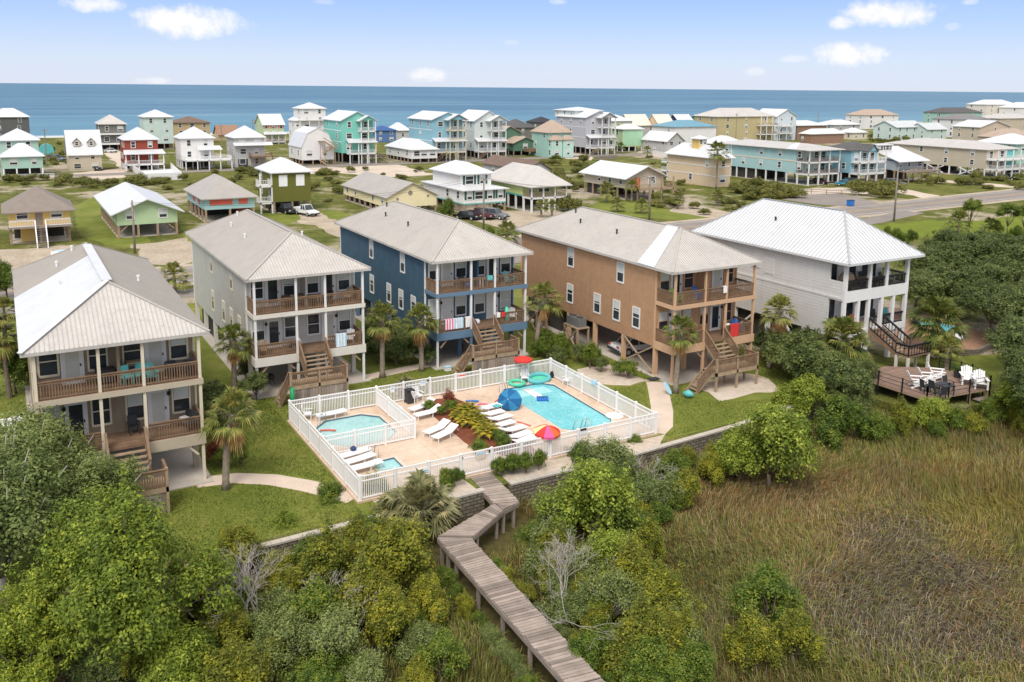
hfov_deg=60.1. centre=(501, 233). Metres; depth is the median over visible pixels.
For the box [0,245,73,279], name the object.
sand yard
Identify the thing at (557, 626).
thicket shrub
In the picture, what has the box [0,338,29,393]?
leafy shrub
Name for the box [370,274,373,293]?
window
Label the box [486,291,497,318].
door
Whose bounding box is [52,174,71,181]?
dune shrub
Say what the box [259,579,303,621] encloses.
thicket shrub
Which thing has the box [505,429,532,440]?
sun lounger
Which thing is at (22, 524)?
thicket tree
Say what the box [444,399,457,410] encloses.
garden shrub
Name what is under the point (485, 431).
cycad
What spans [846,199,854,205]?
dumpster
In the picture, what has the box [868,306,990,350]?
brick terrace
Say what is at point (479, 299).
window
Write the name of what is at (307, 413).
plastic chair
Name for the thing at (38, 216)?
door
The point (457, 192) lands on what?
window
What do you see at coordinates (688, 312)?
window
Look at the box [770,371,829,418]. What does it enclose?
lime shrub
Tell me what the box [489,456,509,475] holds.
hedge shrub
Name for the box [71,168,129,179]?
pale sand
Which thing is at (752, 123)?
beach house
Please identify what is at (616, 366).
garden shrub
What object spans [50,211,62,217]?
window
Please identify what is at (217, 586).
wax myrtle
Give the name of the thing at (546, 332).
garden shrub
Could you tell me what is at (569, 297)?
window
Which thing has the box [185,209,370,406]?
pale grey house
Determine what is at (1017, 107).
beach house
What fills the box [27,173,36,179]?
dune shrub
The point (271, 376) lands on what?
grill
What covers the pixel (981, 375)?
adirondack chair
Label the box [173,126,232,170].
beach house
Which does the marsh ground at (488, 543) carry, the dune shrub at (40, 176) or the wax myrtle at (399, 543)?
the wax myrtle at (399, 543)
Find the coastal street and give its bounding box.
[0,145,831,179]
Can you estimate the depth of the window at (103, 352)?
48.10 m
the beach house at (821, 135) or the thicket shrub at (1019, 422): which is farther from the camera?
the beach house at (821, 135)
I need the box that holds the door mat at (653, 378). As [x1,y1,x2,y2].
[647,377,659,380]
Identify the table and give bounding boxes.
[125,359,140,368]
[855,275,875,282]
[933,381,955,394]
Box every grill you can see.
[178,408,197,429]
[267,373,274,384]
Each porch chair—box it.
[120,364,133,385]
[127,414,140,435]
[130,362,140,379]
[164,360,177,378]
[181,359,193,373]
[281,295,290,307]
[297,293,303,301]
[307,294,315,305]
[323,289,332,302]
[343,287,352,300]
[870,309,877,319]
[883,307,888,315]
[919,378,930,393]
[928,379,939,392]
[934,386,948,398]
[942,375,953,389]
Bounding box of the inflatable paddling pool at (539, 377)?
[526,372,550,383]
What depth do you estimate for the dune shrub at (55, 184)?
188.99 m
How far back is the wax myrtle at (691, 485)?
48.18 m
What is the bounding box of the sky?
[0,0,1023,91]
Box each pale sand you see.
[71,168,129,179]
[104,150,123,168]
[308,165,432,176]
[565,153,596,159]
[897,190,938,197]
[914,178,1015,187]
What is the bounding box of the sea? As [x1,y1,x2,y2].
[0,83,1023,136]
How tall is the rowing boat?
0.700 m
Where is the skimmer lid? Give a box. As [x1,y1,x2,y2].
[605,412,623,418]
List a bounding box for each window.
[6,141,11,148]
[9,158,17,164]
[16,213,28,219]
[31,158,36,164]
[36,354,59,378]
[41,405,63,423]
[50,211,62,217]
[74,163,81,168]
[86,347,108,371]
[90,397,111,426]
[91,163,98,167]
[121,343,140,366]
[125,209,134,219]
[125,393,143,421]
[131,141,135,147]
[148,141,152,147]
[158,208,167,217]
[163,136,168,140]
[168,337,188,359]
[171,386,190,413]
[187,151,191,157]
[203,139,207,145]
[209,254,212,273]
[211,289,214,311]
[222,300,225,322]
[229,270,232,290]
[229,307,232,324]
[237,315,241,339]
[238,159,247,166]
[240,148,246,154]
[249,281,263,299]
[251,319,265,342]
[282,278,293,296]
[283,315,295,338]
[306,150,312,155]
[306,313,320,335]
[307,276,319,293]
[337,273,350,290]
[338,309,350,331]
[346,133,351,138]
[346,144,351,149]
[369,239,373,258]
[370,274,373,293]
[386,282,390,302]
[398,288,403,309]
[400,252,404,273]
[411,295,415,315]
[414,151,419,155]
[421,150,426,155]
[428,263,439,280]
[428,298,439,318]
[429,150,435,155]
[438,121,442,126]
[455,261,466,278]
[455,295,466,315]
[456,190,459,198]
[465,175,473,184]
[467,191,472,199]
[474,293,484,313]
[475,191,482,199]
[479,259,484,275]
[487,190,492,198]
[498,190,502,197]
[500,257,510,273]
[500,290,510,310]
[538,187,549,192]
[566,283,572,303]
[567,247,573,267]
[593,292,600,313]
[612,299,619,321]
[616,261,624,283]
[632,306,640,329]
[658,310,668,330]
[659,272,670,292]
[682,308,692,327]
[683,273,693,288]
[698,306,709,325]
[720,175,725,182]
[722,302,731,321]
[723,268,733,283]
[797,151,801,157]
[806,151,811,160]
[813,163,817,171]
[814,151,818,159]
[820,163,824,170]
[821,151,825,159]
[828,299,835,319]
[831,264,837,280]
[839,301,853,316]
[842,266,856,275]
[854,152,858,160]
[859,299,873,317]
[861,163,865,171]
[861,263,876,275]
[862,152,866,160]
[869,163,873,171]
[870,152,874,160]
[989,151,993,158]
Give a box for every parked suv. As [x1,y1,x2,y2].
[47,155,65,160]
[485,207,509,219]
[844,177,857,180]
[885,178,906,184]
[1005,170,1022,174]
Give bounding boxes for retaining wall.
[184,488,484,577]
[508,391,844,504]
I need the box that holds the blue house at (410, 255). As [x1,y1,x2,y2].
[334,200,533,376]
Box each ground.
[0,122,1023,605]
[18,415,1023,681]
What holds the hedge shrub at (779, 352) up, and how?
on the lawn at (214, 367)
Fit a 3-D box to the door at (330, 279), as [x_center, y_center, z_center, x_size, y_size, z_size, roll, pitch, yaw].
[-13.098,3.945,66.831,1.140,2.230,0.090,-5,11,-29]
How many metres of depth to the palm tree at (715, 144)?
196.38 m
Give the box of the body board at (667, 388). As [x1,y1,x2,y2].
[664,382,671,394]
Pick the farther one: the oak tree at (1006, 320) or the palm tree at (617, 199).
the palm tree at (617, 199)
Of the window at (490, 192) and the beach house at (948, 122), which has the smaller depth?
the window at (490, 192)
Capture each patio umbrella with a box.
[498,389,521,410]
[514,356,532,380]
[533,424,560,454]
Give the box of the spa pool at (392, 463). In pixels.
[368,445,406,471]
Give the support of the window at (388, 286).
in the blue house at (410, 255)
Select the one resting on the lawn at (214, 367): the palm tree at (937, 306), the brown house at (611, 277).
the brown house at (611, 277)
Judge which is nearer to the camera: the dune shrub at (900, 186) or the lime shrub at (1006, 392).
the lime shrub at (1006, 392)
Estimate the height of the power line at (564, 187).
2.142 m
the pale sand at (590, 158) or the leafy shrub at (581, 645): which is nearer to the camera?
the leafy shrub at (581, 645)
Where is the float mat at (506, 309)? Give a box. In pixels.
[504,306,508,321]
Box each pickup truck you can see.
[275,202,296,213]
[293,204,319,216]
[468,207,494,219]
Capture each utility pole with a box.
[44,129,47,164]
[131,200,135,253]
[480,175,487,229]
[646,174,654,219]
[892,167,903,221]
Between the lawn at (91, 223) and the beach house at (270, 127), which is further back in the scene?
the beach house at (270, 127)
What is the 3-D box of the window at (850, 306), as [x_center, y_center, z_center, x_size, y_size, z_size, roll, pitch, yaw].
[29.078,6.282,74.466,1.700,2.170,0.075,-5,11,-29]
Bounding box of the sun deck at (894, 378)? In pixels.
[868,356,1004,405]
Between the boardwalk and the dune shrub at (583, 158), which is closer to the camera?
the boardwalk
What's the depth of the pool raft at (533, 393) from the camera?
64.28 m
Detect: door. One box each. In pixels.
[35,213,42,224]
[60,350,84,385]
[64,401,88,437]
[144,340,166,372]
[147,389,169,427]
[264,280,280,306]
[266,317,281,347]
[320,274,335,299]
[321,311,336,340]
[441,262,453,286]
[441,297,453,324]
[486,258,498,281]
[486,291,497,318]
[669,310,680,337]
[670,274,682,296]
[709,304,720,330]
[711,269,722,291]
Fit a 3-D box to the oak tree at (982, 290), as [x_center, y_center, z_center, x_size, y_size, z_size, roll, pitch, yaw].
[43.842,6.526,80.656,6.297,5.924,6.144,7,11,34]
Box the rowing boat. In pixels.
[51,249,65,254]
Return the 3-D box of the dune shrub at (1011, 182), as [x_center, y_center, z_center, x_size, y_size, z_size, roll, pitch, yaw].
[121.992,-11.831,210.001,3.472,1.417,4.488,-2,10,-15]
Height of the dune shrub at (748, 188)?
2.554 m
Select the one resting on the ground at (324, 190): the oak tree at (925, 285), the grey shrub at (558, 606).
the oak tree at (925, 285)
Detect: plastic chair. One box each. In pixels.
[301,405,311,417]
[411,391,418,403]
[412,386,423,401]
[520,368,529,382]
[562,371,573,386]
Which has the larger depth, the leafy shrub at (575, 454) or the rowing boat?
the rowing boat
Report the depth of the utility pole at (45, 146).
241.64 m
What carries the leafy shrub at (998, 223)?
on the ground at (324, 190)
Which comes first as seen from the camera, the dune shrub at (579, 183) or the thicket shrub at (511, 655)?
the thicket shrub at (511, 655)
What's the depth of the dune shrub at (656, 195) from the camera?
174.46 m
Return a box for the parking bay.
[804,187,868,193]
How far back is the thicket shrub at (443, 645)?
34.51 m
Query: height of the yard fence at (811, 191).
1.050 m
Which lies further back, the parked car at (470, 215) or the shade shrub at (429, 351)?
the parked car at (470, 215)
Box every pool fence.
[288,357,550,416]
[288,399,359,500]
[322,417,415,452]
[359,411,656,500]
[376,387,413,438]
[550,358,657,432]
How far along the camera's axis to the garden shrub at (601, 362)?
69.21 m
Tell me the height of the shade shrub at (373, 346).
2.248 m
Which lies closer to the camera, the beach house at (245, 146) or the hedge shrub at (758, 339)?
the hedge shrub at (758, 339)
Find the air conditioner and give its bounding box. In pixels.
[563,314,589,344]
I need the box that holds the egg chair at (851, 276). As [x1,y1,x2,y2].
[839,272,854,284]
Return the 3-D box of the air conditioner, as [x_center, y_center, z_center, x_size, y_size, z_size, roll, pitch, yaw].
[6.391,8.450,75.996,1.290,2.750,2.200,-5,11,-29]
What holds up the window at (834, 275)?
in the white house at (808, 255)
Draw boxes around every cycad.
[448,410,462,420]
[449,403,472,414]
[453,401,482,413]
[455,413,473,425]
[463,408,488,424]
[468,416,491,429]
[472,423,497,438]
[484,421,500,429]
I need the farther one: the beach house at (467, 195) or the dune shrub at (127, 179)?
the dune shrub at (127, 179)
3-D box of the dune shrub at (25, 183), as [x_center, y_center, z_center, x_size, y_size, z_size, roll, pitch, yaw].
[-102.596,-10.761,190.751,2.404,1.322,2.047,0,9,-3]
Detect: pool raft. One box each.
[522,388,542,397]
[536,396,548,400]
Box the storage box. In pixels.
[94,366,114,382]
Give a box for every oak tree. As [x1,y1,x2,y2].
[893,243,954,272]
[898,267,952,316]
[903,267,936,306]
[917,226,968,249]
[928,262,1005,319]
[933,239,983,270]
[941,292,959,305]
[952,274,1012,335]
[961,253,1023,323]
[963,227,992,247]
[964,233,1006,265]
[966,284,1023,323]
[982,310,1023,351]
[985,231,1023,247]
[985,240,1023,276]
[992,320,1023,368]
[995,348,1016,386]
[999,261,1023,288]
[1002,343,1023,388]
[1008,362,1023,401]
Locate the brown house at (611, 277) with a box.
[515,206,763,393]
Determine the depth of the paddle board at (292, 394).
60.62 m
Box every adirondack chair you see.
[145,362,157,382]
[257,339,267,355]
[347,328,354,341]
[502,270,515,283]
[508,307,516,319]
[669,288,683,303]
[692,286,702,298]
[730,318,741,330]
[906,370,926,389]
[917,367,936,383]
[928,362,945,378]
[959,365,976,384]
[971,369,989,389]
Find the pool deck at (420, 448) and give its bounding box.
[287,377,658,503]
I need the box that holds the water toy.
[683,390,693,397]
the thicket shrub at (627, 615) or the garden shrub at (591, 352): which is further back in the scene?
the garden shrub at (591, 352)
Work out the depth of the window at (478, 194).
156.69 m
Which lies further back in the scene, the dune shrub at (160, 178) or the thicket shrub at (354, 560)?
the dune shrub at (160, 178)
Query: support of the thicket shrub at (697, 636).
on the marsh ground at (488, 543)
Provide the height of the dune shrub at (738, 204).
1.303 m
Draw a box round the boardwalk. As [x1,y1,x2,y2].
[437,473,604,681]
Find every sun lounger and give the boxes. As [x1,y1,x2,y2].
[315,408,346,421]
[340,446,372,458]
[345,451,376,463]
[351,458,383,470]
[408,397,435,412]
[413,404,441,420]
[422,418,450,437]
[431,422,458,443]
[475,402,502,410]
[480,408,505,416]
[484,413,513,421]
[492,419,516,426]
[497,424,527,433]
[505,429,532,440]
[511,434,537,444]
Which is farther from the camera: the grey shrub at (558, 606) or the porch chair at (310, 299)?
the porch chair at (310, 299)
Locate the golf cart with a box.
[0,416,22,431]
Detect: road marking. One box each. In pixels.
[2,193,1023,291]
[7,193,1021,290]
[158,190,1018,270]
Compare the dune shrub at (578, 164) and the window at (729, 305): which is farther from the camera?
the dune shrub at (578, 164)
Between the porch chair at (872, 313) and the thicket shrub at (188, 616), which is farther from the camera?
the porch chair at (872, 313)
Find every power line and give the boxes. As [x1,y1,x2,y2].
[137,177,478,203]
[145,178,485,205]
[488,178,644,187]
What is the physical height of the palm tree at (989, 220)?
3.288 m
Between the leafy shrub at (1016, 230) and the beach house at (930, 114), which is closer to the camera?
the leafy shrub at (1016, 230)
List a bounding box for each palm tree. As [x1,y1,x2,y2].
[0,294,15,398]
[0,316,17,363]
[159,259,193,291]
[196,385,267,490]
[209,322,260,389]
[361,299,401,377]
[396,302,442,371]
[495,218,520,241]
[523,280,566,355]
[526,300,547,331]
[534,199,548,216]
[545,198,559,215]
[598,180,616,201]
[608,196,625,211]
[616,142,625,152]
[623,179,639,201]
[634,197,648,212]
[642,145,652,155]
[662,312,702,393]
[671,190,685,208]
[705,140,730,188]
[709,189,725,205]
[757,292,798,369]
[815,314,875,365]
[904,292,977,352]
[931,334,967,369]
[943,209,973,232]
[980,216,1000,233]
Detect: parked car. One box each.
[104,148,117,152]
[453,210,481,220]
[607,336,659,355]
[809,177,830,183]
[834,179,848,185]
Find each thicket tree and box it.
[0,399,103,513]
[0,416,76,590]
[35,444,153,533]
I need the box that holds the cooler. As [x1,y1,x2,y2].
[444,365,451,370]
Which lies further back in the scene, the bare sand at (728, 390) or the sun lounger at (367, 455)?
the bare sand at (728, 390)
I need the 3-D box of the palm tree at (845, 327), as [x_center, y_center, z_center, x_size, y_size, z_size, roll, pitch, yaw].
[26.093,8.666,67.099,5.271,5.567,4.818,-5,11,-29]
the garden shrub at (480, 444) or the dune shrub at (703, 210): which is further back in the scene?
the dune shrub at (703, 210)
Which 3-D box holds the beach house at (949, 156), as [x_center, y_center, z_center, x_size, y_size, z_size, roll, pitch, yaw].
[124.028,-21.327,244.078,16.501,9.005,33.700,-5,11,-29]
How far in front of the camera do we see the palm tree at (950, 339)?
70.54 m
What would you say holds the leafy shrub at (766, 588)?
on the marsh ground at (488, 543)
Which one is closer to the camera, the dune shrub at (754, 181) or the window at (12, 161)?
the dune shrub at (754, 181)
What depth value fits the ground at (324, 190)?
178.17 m
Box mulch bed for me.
[422,398,536,456]
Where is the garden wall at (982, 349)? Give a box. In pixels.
[924,326,996,357]
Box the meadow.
[873,215,1023,237]
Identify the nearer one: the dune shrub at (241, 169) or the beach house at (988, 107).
the dune shrub at (241, 169)
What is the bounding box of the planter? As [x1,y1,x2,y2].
[953,365,961,377]
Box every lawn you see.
[0,275,840,600]
[74,197,150,247]
[180,210,350,240]
[590,197,708,219]
[932,353,1005,383]
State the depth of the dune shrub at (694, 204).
164.23 m
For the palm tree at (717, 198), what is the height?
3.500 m
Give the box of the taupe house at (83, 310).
[11,242,213,535]
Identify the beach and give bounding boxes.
[39,133,288,137]
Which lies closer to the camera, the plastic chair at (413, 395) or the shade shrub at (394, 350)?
the plastic chair at (413, 395)
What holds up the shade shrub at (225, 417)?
on the lawn at (214, 367)
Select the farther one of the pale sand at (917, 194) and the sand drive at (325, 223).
the pale sand at (917, 194)
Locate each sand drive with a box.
[130,237,191,264]
[297,213,339,236]
[468,210,562,227]
[670,202,729,217]
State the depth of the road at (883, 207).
170.67 m
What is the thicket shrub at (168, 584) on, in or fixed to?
on the marsh ground at (488, 543)
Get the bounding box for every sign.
[458,374,465,378]
[476,450,484,459]
[580,427,586,434]
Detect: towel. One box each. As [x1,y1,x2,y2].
[335,332,346,346]
[444,318,454,329]
[454,317,463,328]
[464,316,470,326]
[591,379,597,387]
[729,323,738,336]
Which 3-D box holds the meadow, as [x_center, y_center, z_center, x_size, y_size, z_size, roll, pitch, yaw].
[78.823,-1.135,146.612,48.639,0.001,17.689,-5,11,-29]
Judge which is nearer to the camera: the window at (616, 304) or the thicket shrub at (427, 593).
the thicket shrub at (427, 593)
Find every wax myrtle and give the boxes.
[177,534,239,606]
[196,634,270,681]
[197,602,252,648]
[213,517,272,573]
[259,545,296,593]
[292,510,355,594]
[333,546,404,643]
[335,508,375,550]
[346,498,436,587]
[362,583,420,654]
[363,463,388,494]
[536,549,576,597]
[602,585,683,678]
[606,527,666,608]
[631,554,706,616]
[659,601,700,653]
[672,466,702,509]
[696,452,725,486]
[721,601,784,677]
[769,605,826,666]
[887,396,915,438]
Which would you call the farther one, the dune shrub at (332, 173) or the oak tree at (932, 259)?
the dune shrub at (332, 173)
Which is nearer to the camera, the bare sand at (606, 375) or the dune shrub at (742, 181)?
the bare sand at (606, 375)
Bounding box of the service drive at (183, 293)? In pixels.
[0,211,922,315]
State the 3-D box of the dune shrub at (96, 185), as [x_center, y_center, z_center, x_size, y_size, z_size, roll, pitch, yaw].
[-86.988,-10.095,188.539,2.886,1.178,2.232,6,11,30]
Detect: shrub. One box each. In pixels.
[0,258,13,296]
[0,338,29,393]
[1,174,12,180]
[8,173,21,178]
[14,176,32,180]
[19,180,29,185]
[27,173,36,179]
[36,173,49,178]
[44,644,60,659]
[48,156,56,161]
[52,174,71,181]
[52,181,62,186]
[53,177,64,182]
[55,641,103,681]
[63,639,134,681]
[70,178,88,186]
[83,176,100,184]
[87,183,98,188]
[91,635,111,651]
[100,177,114,183]
[102,183,118,188]
[104,637,114,650]
[108,178,118,183]
[110,638,148,679]
[122,176,133,181]
[125,638,162,681]
[126,552,228,645]
[129,172,147,181]
[131,614,212,681]
[133,180,144,184]
[142,178,158,184]
[149,176,164,179]
[150,576,188,611]
[160,184,172,188]
[160,590,193,632]
[175,590,200,621]
[177,172,188,179]
[183,619,207,637]
[184,595,217,626]
[191,630,219,678]
[198,541,291,641]
[202,378,230,407]
[203,401,239,433]
[205,435,222,460]
[206,593,245,619]
[211,168,219,173]
[212,446,223,466]
[217,632,240,657]
[220,611,253,647]
[226,572,262,616]
[227,177,235,183]
[230,441,248,467]
[233,166,246,172]
[234,173,243,178]
[237,355,263,376]
[237,369,267,400]
[243,606,283,650]
[246,590,276,616]
[247,169,257,175]
[249,630,275,666]
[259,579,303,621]
[259,602,323,681]
[260,634,289,679]
[263,562,303,603]
[270,505,297,529]
[276,649,344,681]
[278,575,349,654]
[288,531,316,569]
[298,599,370,659]
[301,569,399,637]
[311,180,320,189]
[315,479,345,508]
[319,167,332,174]
[323,176,333,180]
[325,640,364,674]
[327,171,339,175]
[328,180,341,186]
[335,185,343,192]
[336,528,361,568]
[337,624,370,669]
[338,554,362,579]
[339,645,391,681]
[340,533,355,581]
[346,165,355,170]
[353,513,383,529]
[359,321,375,344]
[361,311,392,326]
[365,338,386,362]
[369,494,413,528]
[377,562,409,590]
[384,332,403,360]
[385,339,408,366]
[386,321,415,343]
[390,605,408,644]
[392,618,440,666]
[396,652,434,681]
[397,337,418,364]
[398,175,408,178]
[400,602,430,635]
[408,569,451,628]
[412,626,470,681]
[415,166,423,170]
[417,342,441,364]
[421,398,435,408]
[434,564,445,579]
[437,197,455,215]
[437,403,446,413]
[438,467,452,491]
[440,387,455,400]
[440,566,457,592]
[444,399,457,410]
[447,581,466,598]
[448,466,465,487]
[453,587,470,612]
[456,589,474,622]
[468,437,489,453]
[469,609,487,629]
[478,620,498,639]
[483,626,502,646]
[486,226,494,233]
[488,636,513,660]
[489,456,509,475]
[491,429,504,439]
[492,556,505,567]
[494,431,510,448]
[498,648,523,666]
[500,564,514,581]
[503,453,519,473]
[511,661,534,680]
[512,518,540,547]
[513,579,524,590]
[516,510,576,577]
[516,673,539,681]
[518,450,534,472]
[518,529,622,649]
[518,582,535,599]
[524,545,547,582]
[528,336,550,357]
[529,488,565,523]
[532,448,547,469]
[532,518,568,554]
[532,601,540,611]
[533,443,644,538]
[536,525,573,566]
[538,563,576,601]
[538,579,579,629]
[539,327,553,346]
[546,159,561,164]
[548,344,568,364]
[548,614,565,631]
[549,154,561,160]
[552,331,571,354]
[554,170,565,175]
[555,624,579,640]
[556,193,574,210]
[558,587,596,626]
[564,439,593,464]
[565,180,574,186]
[566,628,616,672]
[567,534,615,585]
[567,564,596,594]
[568,158,580,164]
[569,166,580,171]
[569,628,579,642]
[570,198,582,207]
[570,342,584,362]
[570,516,642,576]
[572,161,589,166]
[573,181,586,187]
[574,565,645,627]
[578,154,588,161]
[578,432,643,477]
[579,602,610,634]
[582,341,602,367]
[586,595,613,636]
[591,657,604,680]
[593,355,609,371]
[594,568,621,622]
[598,618,630,648]
[601,670,617,681]
[609,508,651,535]
[610,360,624,372]
[614,632,670,681]
[615,597,629,622]
[617,356,641,378]
[622,467,636,485]
[624,507,647,538]
[627,433,643,443]
[627,465,671,511]
[629,453,677,491]
[632,513,667,562]
[633,502,652,518]
[640,561,684,591]
[642,498,675,527]
[645,481,675,503]
[646,199,664,205]
[646,650,701,681]
[648,446,690,471]
[651,192,662,199]
[652,458,672,481]
[652,470,661,481]
[654,474,684,501]
[655,203,665,207]
[658,595,697,621]
[660,617,688,639]
[662,457,676,472]
[663,469,693,511]
[666,197,683,204]
[671,612,705,644]
[675,179,685,184]
[676,636,715,666]
[677,638,716,681]
[681,441,697,466]
[687,201,700,206]
[692,451,706,473]
[697,208,711,213]
[703,438,715,455]
[710,420,760,477]
[721,391,823,491]
[727,186,740,192]
[728,182,739,186]
[728,557,805,627]
[733,183,746,191]
[735,200,746,206]
[740,179,749,184]
[741,184,757,195]
[741,192,756,198]
[745,177,765,186]
[745,326,770,359]
[756,185,776,194]
[757,193,776,198]
[758,329,800,369]
[765,330,817,380]
[766,180,783,187]
[766,182,778,189]
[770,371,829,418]
[774,190,787,197]
[775,182,792,190]
[778,187,808,197]
[783,339,831,376]
[793,324,821,341]
[799,344,849,391]
[803,418,812,437]
[809,392,870,454]
[811,332,840,350]
[816,353,867,394]
[823,377,878,413]
[835,365,875,395]
[844,177,864,189]
[848,355,882,377]
[849,185,869,192]
[854,410,897,443]
[864,181,872,186]
[867,188,876,195]
[869,178,888,187]
[870,184,898,191]
[877,185,895,196]
[882,180,895,185]
[884,225,894,235]
[888,180,906,192]
[892,227,902,240]
[893,136,900,140]
[901,228,918,244]
[909,391,953,428]
[922,411,941,434]
[923,176,936,182]
[925,418,950,441]
[936,177,946,182]
[941,407,967,431]
[947,403,966,412]
[953,176,964,182]
[960,407,991,435]
[963,179,974,183]
[968,169,983,177]
[974,180,985,184]
[975,396,1008,423]
[979,175,989,181]
[981,184,994,188]
[983,399,998,421]
[989,219,1005,232]
[989,378,1023,416]
[996,175,1008,180]
[1003,399,1023,422]
[1005,180,1023,185]
[1007,224,1023,236]
[1009,412,1023,435]
[1011,172,1023,178]
[1013,184,1023,188]
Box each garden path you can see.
[197,473,352,502]
[365,363,429,378]
[646,382,672,433]
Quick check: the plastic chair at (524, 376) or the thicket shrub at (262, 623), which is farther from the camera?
the plastic chair at (524, 376)
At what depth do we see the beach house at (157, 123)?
302.91 m
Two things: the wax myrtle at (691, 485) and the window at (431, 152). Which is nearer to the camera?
the wax myrtle at (691, 485)
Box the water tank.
[39,143,53,154]
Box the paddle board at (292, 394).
[290,387,294,403]
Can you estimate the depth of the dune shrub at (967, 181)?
210.47 m
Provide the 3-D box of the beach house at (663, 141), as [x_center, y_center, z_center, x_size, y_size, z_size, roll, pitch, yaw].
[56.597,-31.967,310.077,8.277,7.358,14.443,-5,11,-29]
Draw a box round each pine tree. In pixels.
[959,197,983,232]
[995,203,1023,232]
[1010,204,1023,237]
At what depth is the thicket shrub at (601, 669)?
35.04 m
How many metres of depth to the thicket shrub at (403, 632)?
37.02 m
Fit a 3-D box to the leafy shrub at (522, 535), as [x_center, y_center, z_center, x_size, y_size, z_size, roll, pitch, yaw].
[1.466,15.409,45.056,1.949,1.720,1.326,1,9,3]
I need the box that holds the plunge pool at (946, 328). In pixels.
[911,318,967,338]
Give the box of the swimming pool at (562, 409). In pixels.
[499,381,614,431]
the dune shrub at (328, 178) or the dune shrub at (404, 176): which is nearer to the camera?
the dune shrub at (328, 178)
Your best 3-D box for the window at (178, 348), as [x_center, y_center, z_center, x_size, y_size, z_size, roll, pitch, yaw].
[-18.301,6.349,50.127,1.040,1.700,0.075,-5,11,-29]
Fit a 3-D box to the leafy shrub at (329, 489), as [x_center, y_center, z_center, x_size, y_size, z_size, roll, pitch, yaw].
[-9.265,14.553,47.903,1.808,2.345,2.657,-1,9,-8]
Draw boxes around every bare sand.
[373,480,475,502]
[498,434,664,481]
[577,364,648,385]
[692,373,779,400]
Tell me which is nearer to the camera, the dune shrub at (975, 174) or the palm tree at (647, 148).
the dune shrub at (975, 174)
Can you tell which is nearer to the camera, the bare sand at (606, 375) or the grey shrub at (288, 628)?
the grey shrub at (288, 628)
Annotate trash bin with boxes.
[404,387,414,403]
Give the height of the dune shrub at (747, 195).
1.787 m
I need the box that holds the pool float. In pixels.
[508,379,525,386]
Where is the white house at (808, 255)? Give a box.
[691,198,935,367]
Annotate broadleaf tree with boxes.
[0,462,252,679]
[0,566,83,681]
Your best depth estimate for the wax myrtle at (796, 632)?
35.48 m
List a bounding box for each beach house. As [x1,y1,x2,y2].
[0,108,29,135]
[0,128,54,180]
[1,186,75,248]
[64,130,102,171]
[93,182,184,238]
[94,114,126,149]
[117,127,181,179]
[138,109,173,148]
[173,116,210,143]
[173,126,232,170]
[183,174,258,222]
[213,125,237,139]
[224,126,272,166]
[254,114,285,143]
[254,157,313,213]
[288,102,326,140]
[288,126,336,165]
[322,110,388,163]
[341,171,439,210]
[362,137,439,162]
[373,126,397,142]
[389,122,408,139]
[407,110,468,161]
[420,160,509,211]
[458,109,508,158]
[481,154,552,171]
[491,162,572,212]
[502,119,535,138]
[502,125,535,155]
[525,117,549,126]
[530,120,574,156]
[553,107,617,154]
[579,160,684,199]
[610,115,633,145]
[611,124,643,151]
[622,114,651,136]
[641,130,685,152]
[649,114,672,129]
[650,120,717,142]
[661,135,735,186]
[671,114,692,120]
[693,108,778,140]
[707,135,736,144]
[722,139,845,185]
[759,108,797,140]
[795,120,826,139]
[798,128,845,143]
[819,119,860,130]
[823,141,886,181]
[841,128,868,139]
[845,109,898,128]
[868,143,940,182]
[872,120,918,139]
[886,137,1023,175]
[914,123,947,138]
[923,107,983,122]
[931,114,989,136]
[952,119,1011,140]
[967,100,1011,115]
[976,133,1023,170]
[977,128,1023,140]
[981,113,1023,130]
[999,102,1023,114]
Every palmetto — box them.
[378,468,464,537]
[392,375,420,394]
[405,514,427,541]
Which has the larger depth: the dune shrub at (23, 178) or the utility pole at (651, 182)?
the dune shrub at (23, 178)
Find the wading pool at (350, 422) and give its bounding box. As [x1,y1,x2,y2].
[314,411,400,448]
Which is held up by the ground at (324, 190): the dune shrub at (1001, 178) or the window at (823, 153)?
the dune shrub at (1001, 178)
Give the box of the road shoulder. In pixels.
[11,188,1023,302]
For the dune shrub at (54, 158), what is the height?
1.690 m
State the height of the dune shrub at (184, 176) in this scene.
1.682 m
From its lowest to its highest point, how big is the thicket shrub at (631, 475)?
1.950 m
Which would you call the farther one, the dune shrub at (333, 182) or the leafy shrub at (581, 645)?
the dune shrub at (333, 182)
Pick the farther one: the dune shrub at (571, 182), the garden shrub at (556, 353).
the dune shrub at (571, 182)
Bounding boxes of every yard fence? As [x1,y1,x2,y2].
[596,155,617,159]
[643,148,666,156]
[806,189,857,195]
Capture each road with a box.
[0,189,1023,298]
[783,193,878,206]
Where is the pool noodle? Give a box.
[320,429,335,430]
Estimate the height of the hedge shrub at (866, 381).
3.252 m
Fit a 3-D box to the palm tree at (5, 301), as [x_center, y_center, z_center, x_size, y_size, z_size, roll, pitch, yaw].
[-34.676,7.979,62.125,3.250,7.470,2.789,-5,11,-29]
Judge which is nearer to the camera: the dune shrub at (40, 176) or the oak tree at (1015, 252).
the oak tree at (1015, 252)

